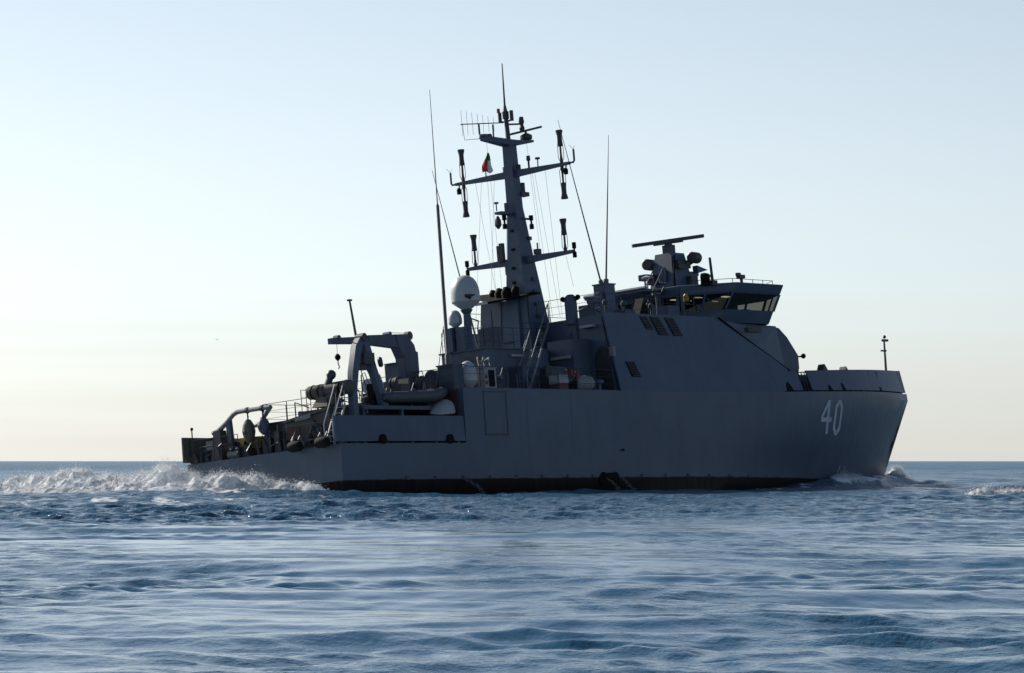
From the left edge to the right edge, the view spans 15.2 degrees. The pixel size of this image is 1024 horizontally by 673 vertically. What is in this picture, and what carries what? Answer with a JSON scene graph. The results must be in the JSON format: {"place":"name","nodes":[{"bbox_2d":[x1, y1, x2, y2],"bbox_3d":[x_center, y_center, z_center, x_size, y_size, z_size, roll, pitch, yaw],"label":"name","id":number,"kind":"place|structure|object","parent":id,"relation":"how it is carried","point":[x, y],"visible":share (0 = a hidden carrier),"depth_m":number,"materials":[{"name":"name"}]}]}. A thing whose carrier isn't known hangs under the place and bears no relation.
{"place":"outdoors","nodes":[
{"label":"outdoors","id":0,"kind":"place"},
{"bbox_2d":[0,461,1023,672],"bbox_3d":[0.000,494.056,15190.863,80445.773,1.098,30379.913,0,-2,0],"label":"sea","id":1,"kind":"structure","parent":0,"point":[886,574],"depth_m":48.37,"materials":[{"name":"blue liquid"}]},
{"bbox_2d":[0,457,329,493],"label":"wake foam","id":2,"kind":"object","parent":1,"relation":"on","point":[172,477],"visible":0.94,"depth_m":166.50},
{"bbox_2d":[181,63,907,493],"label":"warship","id":3,"kind":"object","parent":1,"relation":"on","point":[707,387],"visible":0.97,"depth_m":181.98,"materials":[{"name":"paint"}]},
{"bbox_2d":[242,416,255,443],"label":"float buoy","id":4,"kind":"object","parent":3,"relation":"hanging from","point":[248,430],"visible":1,"depth_m":168.55,"materials":[{"name":"white plastic"}]},
{"bbox_2d":[235,436,266,455],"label":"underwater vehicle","id":5,"kind":"object","parent":3,"relation":"on","point":[241,441],"visible":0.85,"depth_m":169.36,"materials":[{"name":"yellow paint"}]},
{"bbox_2d":[257,414,269,434],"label":"float buoy","id":6,"kind":"object","parent":3,"relation":"hanging from","point":[263,425],"visible":1,"depth_m":168.04,"materials":[{"name":"grey paint"}]},
{"bbox_2d":[287,436,303,452],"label":"fender","id":7,"kind":"object","parent":3,"relation":"hanging from","point":[294,446],"visible":1,"depth_m":165.84,"materials":[{"name":"black rubber"}]},
{"bbox_2d":[314,431,330,447],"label":"fender","id":8,"kind":"object","parent":3,"relation":"hanging from","point":[322,442],"visible":1,"depth_m":164.88,"materials":[{"name":"black rubber"}]},
{"bbox_2d":[362,379,383,404],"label":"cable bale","id":9,"kind":"object","parent":3,"relation":"on","point":[364,387],"visible":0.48,"depth_m":169.62,"materials":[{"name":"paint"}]},
{"bbox_2d":[389,376,400,391],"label":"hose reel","id":10,"kind":"object","parent":3,"relation":"on","point":[392,380],"visible":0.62,"depth_m":171.00,"materials":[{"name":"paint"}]},
{"bbox_2d":[361,378,447,405],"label":"inflatable boat","id":11,"kind":"object","parent":3,"relation":"on","point":[400,394],"visible":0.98,"depth_m":169.13,"materials":[{"name":"rubber"}]},
{"bbox_2d":[412,376,429,405],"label":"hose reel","id":12,"kind":"object","parent":3,"relation":"on","point":[419,381],"visible":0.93,"depth_m":171.32,"materials":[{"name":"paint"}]},
{"bbox_2d":[429,399,454,415],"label":"covered bundle","id":13,"kind":"object","parent":3,"relation":"on","point":[442,407],"visible":1,"depth_m":170.31,"materials":[{"name":"white fabric"}]},
{"bbox_2d":[464,478,485,493],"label":"discharge water","id":14,"kind":"structure","parent":3,"relation":"attached to","point":[474,484],"depth_m":170.51,"materials":[{"name":"grey liquid"}]},
{"bbox_2d":[482,152,492,172],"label":"flag","id":15,"kind":"object","parent":3,"relation":"attached to","point":[486,166],"visible":1,"depth_m":182.56,"materials":[{"name":"multicoloured fabric"}]},
{"bbox_2d":[549,375,568,388],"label":"stores crate","id":16,"kind":"object","parent":3,"relation":"on","point":[563,380],"visible":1,"depth_m":177.61,"materials":[{"name":"white paint"}]},
{"bbox_2d":[565,368,574,379],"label":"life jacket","id":17,"kind":"object","parent":3,"relation":"hanging from","point":[572,377],"visible":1,"depth_m":178.04,"materials":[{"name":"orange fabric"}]},
{"bbox_2d":[572,369,579,380],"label":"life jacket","id":18,"kind":"object","parent":3,"relation":"hanging from","point":[575,371],"visible":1,"depth_m":178.34,"materials":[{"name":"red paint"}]},
{"bbox_2d":[568,375,595,389],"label":"life raft canister","id":19,"kind":"object","parent":3,"relation":"on","point":[573,384],"visible":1,"depth_m":178.96,"materials":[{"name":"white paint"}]},
{"bbox_2d":[607,478,619,489],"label":"discharge water","id":20,"kind":"structure","parent":3,"relation":"attached to","point":[615,485],"depth_m":178.50,"materials":[{"name":"grey liquid"}]},
{"bbox_2d":[620,477,636,489],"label":"discharge water","id":21,"kind":"structure","parent":3,"relation":"attached to","point":[629,485],"depth_m":179.39,"materials":[{"name":"grey liquid"}]},
{"bbox_2d":[683,289,688,301],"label":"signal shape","id":22,"kind":"object","parent":3,"relation":"hanging from","point":[685,299],"visible":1,"depth_m":189.25,"materials":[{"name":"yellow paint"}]},
{"bbox_2d":[826,464,937,484],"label":"bow foam","id":23,"kind":"object","parent":1,"relation":"on","point":[896,470],"visible":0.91,"depth_m":199.03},
{"bbox_2d":[960,482,1023,494],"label":"breaking wave foam","id":24,"kind":"object","parent":1,"relation":"on","point":[985,490],"visible":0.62,"depth_m":160.57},
{"bbox_2d":[0,0,1023,460],"label":"sky","id":25,"kind":"structure","parent":0,"point":[196,195],"materials":[{"name":"blue"}]}
]}

